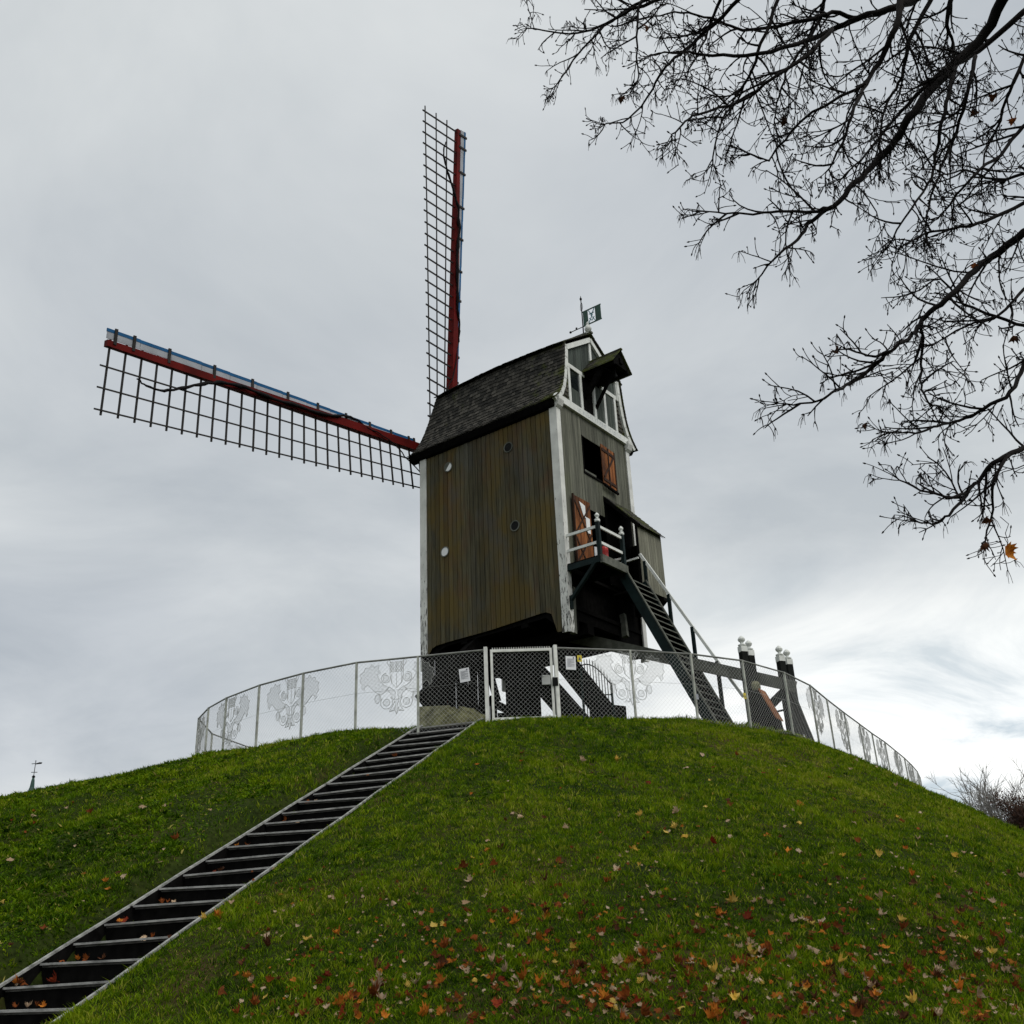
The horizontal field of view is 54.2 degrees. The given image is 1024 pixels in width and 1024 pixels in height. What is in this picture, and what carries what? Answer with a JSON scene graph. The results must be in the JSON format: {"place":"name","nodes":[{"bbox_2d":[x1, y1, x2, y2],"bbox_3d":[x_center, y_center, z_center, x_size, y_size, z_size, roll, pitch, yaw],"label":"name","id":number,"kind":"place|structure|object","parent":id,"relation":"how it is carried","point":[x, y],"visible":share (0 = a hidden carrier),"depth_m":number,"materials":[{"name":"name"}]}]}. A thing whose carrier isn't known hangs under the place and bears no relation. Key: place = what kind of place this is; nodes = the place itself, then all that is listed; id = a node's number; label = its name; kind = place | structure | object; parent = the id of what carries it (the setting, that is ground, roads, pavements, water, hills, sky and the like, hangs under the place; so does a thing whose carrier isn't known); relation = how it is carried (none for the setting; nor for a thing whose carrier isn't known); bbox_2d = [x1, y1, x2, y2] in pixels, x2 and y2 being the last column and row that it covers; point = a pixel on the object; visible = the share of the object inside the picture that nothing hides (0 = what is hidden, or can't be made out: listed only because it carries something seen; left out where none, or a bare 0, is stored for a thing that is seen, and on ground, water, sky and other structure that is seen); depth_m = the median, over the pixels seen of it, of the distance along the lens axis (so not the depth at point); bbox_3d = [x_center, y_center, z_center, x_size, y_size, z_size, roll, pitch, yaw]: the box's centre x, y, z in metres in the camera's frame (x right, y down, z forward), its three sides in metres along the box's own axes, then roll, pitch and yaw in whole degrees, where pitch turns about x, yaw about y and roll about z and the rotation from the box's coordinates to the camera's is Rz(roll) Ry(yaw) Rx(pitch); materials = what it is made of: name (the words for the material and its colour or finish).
{"place":"outdoors","nodes":[
{"label":"outdoors","id":0,"kind":"place"},
{"bbox_2d":[28,761,41,790],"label":"church tower","id":1,"kind":"structure","parent":0,"point":[32,784],"depth_m":147.57,"materials":[{"name":"stone"}]},
{"bbox_2d":[0,713,1023,1023],"bbox_3d":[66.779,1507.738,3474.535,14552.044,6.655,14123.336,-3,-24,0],"label":"grass mound","id":2,"kind":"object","parent":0,"point":[174,867],"depth_m":12.30,"materials":[{"name":"plant"}]},
{"bbox_2d":[214,985,226,996],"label":"fallen leaf","id":3,"kind":"object","parent":2,"relation":"on","point":[221,991],"visible":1,"depth_m":9.64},
{"bbox_2d":[0,718,482,1023],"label":"staircase","id":4,"kind":"structure","parent":2,"relation":"on","point":[272,840],"depth_m":13.48,"materials":[{"name":"grey wood"}]},
{"bbox_2d":[48,970,58,981],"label":"fallen leaf","id":5,"kind":"object","parent":4,"relation":"on","point":[53,979],"visible":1,"depth_m":10.85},
{"bbox_2d":[249,994,259,1004],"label":"fallen leaf","id":6,"kind":"object","parent":2,"relation":"on","point":[253,1000],"visible":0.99,"depth_m":9.26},
{"bbox_2d":[262,933,270,946],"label":"fallen leaf","id":7,"kind":"object","parent":2,"relation":"on","point":[266,941],"visible":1,"depth_m":10.57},
{"bbox_2d":[330,993,345,1004],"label":"fallen leaf","id":8,"kind":"object","parent":2,"relation":"on","point":[341,1000],"visible":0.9,"depth_m":9.05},
{"bbox_2d":[338,1007,346,1018],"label":"fallen leaf","id":9,"kind":"object","parent":2,"relation":"on","point":[340,1012],"visible":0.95,"depth_m":8.84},
{"bbox_2d":[348,989,360,1000],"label":"fallen leaf","id":10,"kind":"object","parent":2,"relation":"on","point":[352,993],"visible":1,"depth_m":9.15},
{"bbox_2d":[367,977,379,995],"bbox_3d":[-1.275,4.341,9.141,0.151,0.159,0.106,-10,-25,17],"label":"fallen leaf","id":11,"kind":"object","parent":2,"relation":"on","point":[373,990],"visible":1,"depth_m":9.15,"materials":[{"name":"plant"}]},
{"bbox_2d":[371,971,383,990],"bbox_3d":[-1.254,4.349,9.251,0.126,0.158,0.172,-2,-58,-27],"label":"fallen leaf","id":12,"kind":"object","parent":2,"relation":"on","point":[379,980],"visible":0.64,"depth_m":9.28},
{"bbox_2d":[373,956,381,967],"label":"fallen leaf","id":13,"kind":"object","parent":2,"relation":"on","point":[376,961],"visible":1,"depth_m":9.82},
{"bbox_2d":[377,991,387,999],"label":"fallen leaf","id":14,"kind":"object","parent":2,"relation":"on","point":[382,995],"visible":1,"depth_m":9.10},
{"bbox_2d":[381,1010,390,1017],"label":"fallen leaf","id":15,"kind":"object","parent":2,"relation":"on","point":[384,1014],"visible":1,"depth_m":8.80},
{"bbox_2d":[417,1001,429,1016],"bbox_3d":[-0.763,4.345,8.756,0.156,0.138,0.086,-2,-8,-23],"label":"fallen leaf","id":16,"kind":"object","parent":2,"relation":"on","point":[425,1008],"visible":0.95,"depth_m":8.74,"materials":[{"name":"plant"}]},
{"bbox_2d":[419,705,449,726],"bbox_3d":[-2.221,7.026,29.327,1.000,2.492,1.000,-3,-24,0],"label":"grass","id":17,"kind":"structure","parent":2,"relation":"on","point":[427,711],"depth_m":29.32,"materials":[{"name":"plant"}]},
{"bbox_2d":[434,973,444,983],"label":"fallen leaf","id":18,"kind":"object","parent":2,"relation":"on","point":[439,979],"visible":1,"depth_m":9.39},
{"bbox_2d":[435,960,445,968],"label":"fallen leaf","id":19,"kind":"object","parent":2,"relation":"on","point":[438,965],"visible":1,"depth_m":9.72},
{"bbox_2d":[436,1005,445,1014],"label":"fallen leaf","id":20,"kind":"object","parent":2,"relation":"on","point":[439,1009],"visible":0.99,"depth_m":8.81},
{"bbox_2d":[438,954,448,964],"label":"fallen leaf","id":21,"kind":"object","parent":2,"relation":"on","point":[442,958],"visible":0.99,"depth_m":9.83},
{"bbox_2d":[438,935,450,947],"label":"fallen leaf","id":22,"kind":"object","parent":2,"relation":"on","point":[444,943],"visible":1,"depth_m":10.10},
{"bbox_2d":[94,106,813,740],"bbox_3d":[1.274,-3.501,34.462,14.066,27.409,26.767,-19,-28,33],"label":"windmill","id":23,"kind":"object","parent":2,"relation":"on","point":[526,494],"visible":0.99,"depth_m":32.10,"materials":[{"name":"brown wood"}]},
{"bbox_2d":[571,493,593,560],"bbox_3d":[2.211,0.630,30.948,0.060,2.350,0.974,-19,-28,33],"label":"door","id":24,"kind":"structure","parent":23,"relation":"in","point":[580,507],"depth_m":30.97,"materials":[{"name":"orange wood"}]},
{"bbox_2d":[450,990,462,1002],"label":"fallen leaf","id":25,"kind":"object","parent":2,"relation":"on","point":[456,995],"visible":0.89,"depth_m":9.09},
{"bbox_2d":[428,706,485,727],"bbox_3d":[-1.270,5.532,24.890,1.971,1.364,2.019,-3,-24,0],"label":"stone heap","id":26,"kind":"object","parent":2,"relation":"on","point":[459,714],"visible":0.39,"depth_m":24.45,"materials":[{"name":"stone"}]},
{"bbox_2d":[458,859,468,868],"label":"fallen leaf","id":27,"kind":"object","parent":2,"relation":"on","point":[463,864],"visible":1,"depth_m":12.54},
{"bbox_2d":[468,1011,478,1019],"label":"fallen leaf","id":28,"kind":"object","parent":2,"relation":"on","point":[474,1015],"visible":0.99,"depth_m":8.68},
{"bbox_2d":[477,942,486,951],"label":"fallen leaf","id":29,"kind":"object","parent":2,"relation":"on","point":[480,948],"visible":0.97,"depth_m":10.10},
{"bbox_2d":[488,970,495,981],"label":"fallen leaf","id":30,"kind":"object","parent":2,"relation":"on","point":[492,977],"visible":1,"depth_m":9.39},
{"bbox_2d":[490,997,502,1008],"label":"fallen leaf","id":31,"kind":"object","parent":2,"relation":"on","point":[497,1003],"visible":1,"depth_m":8.88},
{"bbox_2d":[501,961,507,971],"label":"fallen leaf","id":32,"kind":"object","parent":2,"relation":"on","point":[503,968],"visible":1,"depth_m":9.57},
{"bbox_2d":[0,750,1023,1023],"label":"leaf litter","id":33,"kind":"object","parent":2,"relation":"on","point":[590,936],"visible":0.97,"depth_m":9.87,"materials":[{"name":"plant"}]},
{"bbox_2d":[633,997,652,1015],"bbox_3d":[1.160,4.306,8.677,0.181,0.146,0.126,28,7,3],"label":"fallen leaf","id":34,"kind":"object","parent":33,"relation":"on","point":[645,1010],"visible":1,"depth_m":8.68,"materials":[{"name":"plant"}]},
{"bbox_2d":[509,913,521,923],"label":"fallen leaf","id":35,"kind":"object","parent":2,"relation":"on","point":[514,920],"visible":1,"depth_m":10.74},
{"bbox_2d":[516,963,527,979],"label":"fallen leaf","id":36,"kind":"object","parent":2,"relation":"on","point":[522,975],"visible":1,"depth_m":9.40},
{"bbox_2d":[534,973,542,983],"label":"fallen leaf","id":37,"kind":"object","parent":2,"relation":"on","point":[538,980],"visible":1,"depth_m":9.32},
{"bbox_2d":[533,929,543,940],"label":"fallen leaf","id":38,"kind":"object","parent":2,"relation":"on","point":[539,936],"visible":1,"depth_m":10.34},
{"bbox_2d":[195,645,921,785],"bbox_3d":[4.459,10.829,36.205,17.159,3.726,34.100,-15,-26,26],"label":"chain link fence","id":39,"kind":"object","parent":2,"relation":"on","point":[201,731],"visible":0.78,"depth_m":23.58,"materials":[{"name":"metal"}]},
{"bbox_2d":[459,667,469,682],"bbox_3d":[-1.059,3.637,22.305,0.235,0.310,0.010,-13,-25,8],"label":"notice","id":40,"kind":"object","parent":39,"relation":"attached to","point":[464,674],"visible":1,"depth_m":22.30,"materials":[{"name":"paper"}]},
{"bbox_2d":[490,646,557,720],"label":"gate","id":41,"kind":"structure","parent":39,"relation":"attached to","point":[552,682],"depth_m":22.19,"materials":[{"name":"metal"}]},
{"bbox_2d":[565,656,575,669],"bbox_3d":[1.321,3.390,22.455,0.235,0.310,0.010,5,-25,-14],"label":"notice","id":42,"kind":"object","parent":39,"relation":"attached to","point":[570,662],"visible":1,"depth_m":22.45,"materials":[{"name":"paper"}]},
{"bbox_2d":[558,995,569,1003],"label":"fallen leaf","id":43,"kind":"object","parent":2,"relation":"on","point":[563,1001],"visible":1,"depth_m":8.91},
{"bbox_2d":[567,964,576,975],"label":"fallen leaf","id":44,"kind":"object","parent":2,"relation":"on","point":[573,970],"visible":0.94,"depth_m":9.58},
{"bbox_2d":[571,973,580,984],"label":"fallen leaf","id":45,"kind":"object","parent":2,"relation":"on","point":[574,980],"visible":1,"depth_m":9.29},
{"bbox_2d":[571,957,582,968],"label":"fallen leaf","id":46,"kind":"object","parent":2,"relation":"on","point":[575,963],"visible":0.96,"depth_m":9.71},
{"bbox_2d":[576,957,586,967],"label":"fallen leaf","id":47,"kind":"object","parent":2,"relation":"on","point":[582,964],"visible":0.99,"depth_m":9.67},
{"bbox_2d":[585,999,596,1011],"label":"fallen leaf","id":48,"kind":"object","parent":2,"relation":"on","point":[590,1005],"visible":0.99,"depth_m":8.81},
{"bbox_2d":[580,659,614,718],"bbox_3d":[2.127,4.693,24.746,0.780,2.222,0.050,-6,-24,7],"label":"iron railing","id":49,"kind":"object","parent":2,"relation":"on","point":[591,694],"visible":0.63,"depth_m":24.82,"materials":[{"name":"black metal"}]},
{"bbox_2d":[596,925,605,932],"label":"fallen leaf","id":50,"kind":"object","parent":2,"relation":"on","point":[601,929],"visible":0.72,"depth_m":10.49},
{"bbox_2d":[597,988,608,999],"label":"fallen leaf","id":51,"kind":"object","parent":2,"relation":"on","point":[602,994],"visible":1,"depth_m":9.09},
{"bbox_2d":[611,953,622,964],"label":"fallen leaf","id":52,"kind":"object","parent":2,"relation":"on","point":[615,960],"visible":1,"depth_m":9.68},
{"bbox_2d":[618,982,631,997],"bbox_3d":[1.017,4.315,8.976,0.162,0.128,0.177,1,-48,24],"label":"fallen leaf","id":53,"kind":"object","parent":2,"relation":"on","point":[624,993],"visible":1,"depth_m":9.02,"materials":[{"name":"plant"}]},
{"bbox_2d":[620,1004,629,1015],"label":"fallen leaf","id":54,"kind":"object","parent":2,"relation":"on","point":[623,1009],"visible":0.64,"depth_m":8.74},
{"bbox_2d":[620,1011,630,1019],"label":"fallen leaf","id":55,"kind":"object","parent":2,"relation":"on","point":[622,1014],"visible":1,"depth_m":8.61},
{"bbox_2d":[621,999,634,1007],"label":"fallen leaf","id":56,"kind":"object","parent":2,"relation":"on","point":[629,1005],"visible":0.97,"depth_m":8.84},
{"bbox_2d":[632,994,641,1003],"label":"fallen leaf","id":57,"kind":"object","parent":2,"relation":"on","point":[636,999],"visible":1,"depth_m":8.93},
{"bbox_2d":[640,943,647,955],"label":"fallen leaf","id":58,"kind":"object","parent":2,"relation":"on","point":[644,951],"visible":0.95,"depth_m":9.75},
{"bbox_2d":[641,955,649,964],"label":"fallen leaf","id":59,"kind":"object","parent":2,"relation":"on","point":[646,959],"visible":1,"depth_m":9.63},
{"bbox_2d":[647,973,660,984],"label":"fallen leaf","id":60,"kind":"object","parent":2,"relation":"on","point":[649,977],"visible":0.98,"depth_m":9.29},
{"bbox_2d":[673,952,682,961],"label":"fallen leaf","id":61,"kind":"object","parent":2,"relation":"on","point":[678,958],"visible":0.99,"depth_m":9.59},
{"bbox_2d":[704,1008,718,1018],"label":"fallen leaf","id":62,"kind":"object","parent":2,"relation":"on","point":[711,1014],"visible":1,"depth_m":8.60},
{"bbox_2d":[707,957,717,972],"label":"fallen leaf","id":63,"kind":"object","parent":2,"relation":"on","point":[713,968],"visible":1,"depth_m":9.38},
{"bbox_2d":[712,1002,724,1014],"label":"fallen leaf","id":64,"kind":"object","parent":2,"relation":"on","point":[716,1010],"visible":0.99,"depth_m":8.64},
{"bbox_2d":[726,890,740,902],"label":"fallen leaf","id":65,"kind":"object","parent":2,"relation":"on","point":[732,898],"visible":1,"depth_m":11.19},
{"bbox_2d":[730,991,739,1000],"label":"fallen leaf","id":66,"kind":"object","parent":2,"relation":"on","point":[732,996],"visible":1,"depth_m":8.85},
{"bbox_2d":[730,953,744,965],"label":"fallen leaf","id":67,"kind":"object","parent":2,"relation":"on","point":[733,958],"visible":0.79,"depth_m":9.69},
{"bbox_2d":[740,956,747,966],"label":"fallen leaf","id":68,"kind":"object","parent":2,"relation":"on","point":[745,962],"visible":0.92,"depth_m":9.62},
{"bbox_2d":[737,636,753,724],"bbox_3d":[6.193,4.752,26.170,0.220,3.142,0.220,6,-25,-18],"label":"anchor post","id":69,"kind":"object","parent":2,"relation":"on","point":[742,650],"visible":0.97,"depth_m":26.38,"materials":[{"name":"wood"}]},
{"bbox_2d":[742,909,754,919],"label":"fallen leaf","id":70,"kind":"object","parent":2,"relation":"on","point":[746,914],"visible":1,"depth_m":10.74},
{"bbox_2d":[745,640,757,680],"bbox_3d":[6.553,4.979,26.882,0.220,3.179,0.220,6,-25,-18],"label":"anchor post","id":71,"kind":"object","parent":2,"relation":"on","point":[751,653],"visible":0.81,"depth_m":27.21,"materials":[{"name":"wood"}]},
{"bbox_2d":[747,942,759,953],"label":"fallen leaf","id":72,"kind":"object","parent":2,"relation":"on","point":[750,950],"visible":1,"depth_m":9.85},
{"bbox_2d":[507,0,1023,582],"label":"bare maple tree","id":73,"kind":"object","parent":2,"relation":"on","point":[937,78],"visible":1,"depth_m":9.16,"materials":[{"name":"black plant"}]},
{"bbox_2d":[760,945,771,954],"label":"fallen leaf","id":74,"kind":"object","parent":2,"relation":"on","point":[768,950],"visible":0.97,"depth_m":9.86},
{"bbox_2d":[762,938,772,950],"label":"fallen leaf","id":75,"kind":"object","parent":2,"relation":"on","point":[767,943],"visible":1,"depth_m":9.93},
{"bbox_2d":[750,681,796,729],"bbox_3d":[6.752,5.032,25.810,1.126,1.500,0.532,-16,-27,29],"label":"winch","id":76,"kind":"object","parent":2,"relation":"on","point":[757,717],"visible":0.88,"depth_m":25.73,"materials":[{"name":"brown wood"}]},
{"bbox_2d":[771,992,783,997],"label":"fallen leaf","id":77,"kind":"object","parent":2,"relation":"on","point":[774,994],"visible":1,"depth_m":8.92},
{"bbox_2d":[775,645,795,733],"bbox_3d":[7.325,5.002,26.694,0.220,2.972,0.220,6,-25,-18],"label":"anchor post","id":78,"kind":"object","parent":2,"relation":"on","point":[780,661],"visible":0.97,"depth_m":26.79,"materials":[{"name":"wood"}]},
{"bbox_2d":[787,948,796,958],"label":"fallen leaf","id":79,"kind":"object","parent":2,"relation":"on","point":[792,955],"visible":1,"depth_m":9.66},
{"bbox_2d":[783,649,803,734],"bbox_3d":[7.735,5.228,27.406,0.220,3.032,0.220,6,-25,-18],"label":"anchor post","id":80,"kind":"object","parent":2,"relation":"on","point":[789,663],"visible":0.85,"depth_m":27.68,"materials":[{"name":"wood"}]},
{"bbox_2d":[799,1005,812,1014],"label":"fallen leaf","id":81,"kind":"object","parent":2,"relation":"on","point":[805,1010],"visible":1,"depth_m":8.51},
{"bbox_2d":[818,957,832,966],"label":"fallen leaf","id":82,"kind":"object","parent":2,"relation":"on","point":[829,961],"visible":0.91,"depth_m":9.51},
{"bbox_2d":[828,975,837,983],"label":"fallen leaf","id":83,"kind":"object","parent":2,"relation":"on","point":[833,979],"visible":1,"depth_m":9.20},
{"bbox_2d":[830,940,840,950],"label":"fallen leaf","id":84,"kind":"object","parent":2,"relation":"on","point":[835,947],"visible":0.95,"depth_m":9.98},
{"bbox_2d":[832,920,844,927],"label":"fallen leaf","id":85,"kind":"object","parent":2,"relation":"on","point":[836,924],"visible":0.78,"depth_m":10.61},
{"bbox_2d":[839,925,850,935],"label":"fallen leaf","id":86,"kind":"object","parent":2,"relation":"on","point":[841,930],"visible":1,"depth_m":10.43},
{"bbox_2d":[849,1004,864,1018],"bbox_3d":[2.909,4.250,8.470,0.106,0.150,0.140,18,-31,-39],"label":"fallen leaf","id":87,"kind":"object","parent":2,"relation":"on","point":[856,1011],"visible":1,"depth_m":8.51,"materials":[{"name":"plant"}]},
{"bbox_2d":[853,994,867,1008],"bbox_3d":[2.981,4.189,8.536,0.128,0.173,0.110,-4,-24,3],"label":"fallen leaf","id":88,"kind":"object","parent":2,"relation":"on","point":[862,1002],"visible":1,"depth_m":8.54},
{"bbox_2d":[864,965,874,979],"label":"fallen leaf","id":89,"kind":"object","parent":2,"relation":"on","point":[869,973],"visible":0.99,"depth_m":9.32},
{"bbox_2d":[865,976,880,987],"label":"fallen leaf","id":90,"kind":"object","parent":2,"relation":"on","point":[877,983],"visible":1,"depth_m":9.15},
{"bbox_2d":[896,1009,908,1020],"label":"fallen leaf","id":91,"kind":"object","parent":2,"relation":"on","point":[903,1014],"visible":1,"depth_m":8.54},
{"bbox_2d":[899,919,908,928],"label":"fallen leaf","id":92,"kind":"object","parent":2,"relation":"on","point":[904,924],"visible":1,"depth_m":10.81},
{"bbox_2d":[903,961,914,970],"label":"fallen leaf","id":93,"kind":"object","parent":2,"relation":"on","point":[907,966],"visible":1,"depth_m":9.73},
{"bbox_2d":[905,988,920,1005],"bbox_3d":[3.554,4.317,8.894,0.101,0.121,0.173,-15,5,-23],"label":"fallen leaf","id":94,"kind":"object","parent":2,"relation":"on","point":[912,999],"visible":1,"depth_m":8.90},
{"bbox_2d":[932,968,943,977],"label":"fallen leaf","id":95,"kind":"object","parent":2,"relation":"on","point":[938,973],"visible":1,"depth_m":9.70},
{"bbox_2d":[949,957,960,968],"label":"fallen leaf","id":96,"kind":"object","parent":2,"relation":"on","point":[953,962],"visible":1,"depth_m":10.00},
{"bbox_2d":[952,976,963,991],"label":"fallen leaf","id":97,"kind":"object","parent":2,"relation":"on","point":[960,983],"visible":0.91,"depth_m":9.40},
{"bbox_2d":[924,757,1023,824],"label":"bare tree","id":98,"kind":"object","parent":2,"relation":"on","point":[989,807],"visible":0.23,"depth_m":55.75,"materials":[{"name":"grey plant"}]},
{"bbox_2d":[973,948,980,958],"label":"fallen leaf","id":99,"kind":"object","parent":2,"relation":"on","point":[976,954],"visible":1,"depth_m":10.26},
{"bbox_2d":[972,1013,982,1020],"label":"fallen leaf","id":100,"kind":"object","parent":2,"relation":"on","point":[977,1017],"visible":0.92,"depth_m":8.62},
{"bbox_2d":[973,994,982,1008],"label":"fallen leaf","id":101,"kind":"object","parent":2,"relation":"on","point":[979,1004],"visible":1,"depth_m":8.94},
{"bbox_2d":[977,985,989,997],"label":"fallen leaf","id":102,"kind":"object","parent":2,"relation":"on","point":[980,993],"visible":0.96,"depth_m":9.28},
{"bbox_2d":[986,947,997,953],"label":"fallen leaf","id":103,"kind":"object","parent":2,"relation":"on","point":[991,949],"visible":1,"depth_m":10.36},
{"bbox_2d":[996,931,1004,944],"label":"fallen leaf","id":104,"kind":"object","parent":2,"relation":"on","point":[1002,941],"visible":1,"depth_m":10.55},
{"bbox_2d":[986,787,1023,829],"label":"brown shrub","id":105,"kind":"object","parent":2,"relation":"on","point":[1017,817],"visible":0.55,"depth_m":44.00,"materials":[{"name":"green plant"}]},
{"bbox_2d":[1011,979,1019,987],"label":"fallen leaf","id":106,"kind":"object","parent":2,"relation":"on","point":[1015,984],"visible":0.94,"depth_m":9.56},
{"bbox_2d":[0,0,1023,819],"label":"sky","id":107,"kind":"structure","parent":0,"point":[235,186],"materials":[{"name":"grey"}]},
{"bbox_2d":[602,546,608,555],"bbox_3d":[2.784,1.233,29.947,0.210,0.600,0.210,-3,-24,0],"label":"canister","id":108,"kind":"object","parent":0,"point":[605,550],"visible":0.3,"depth_m":29.89,"materials":[{"name":"red metal"}]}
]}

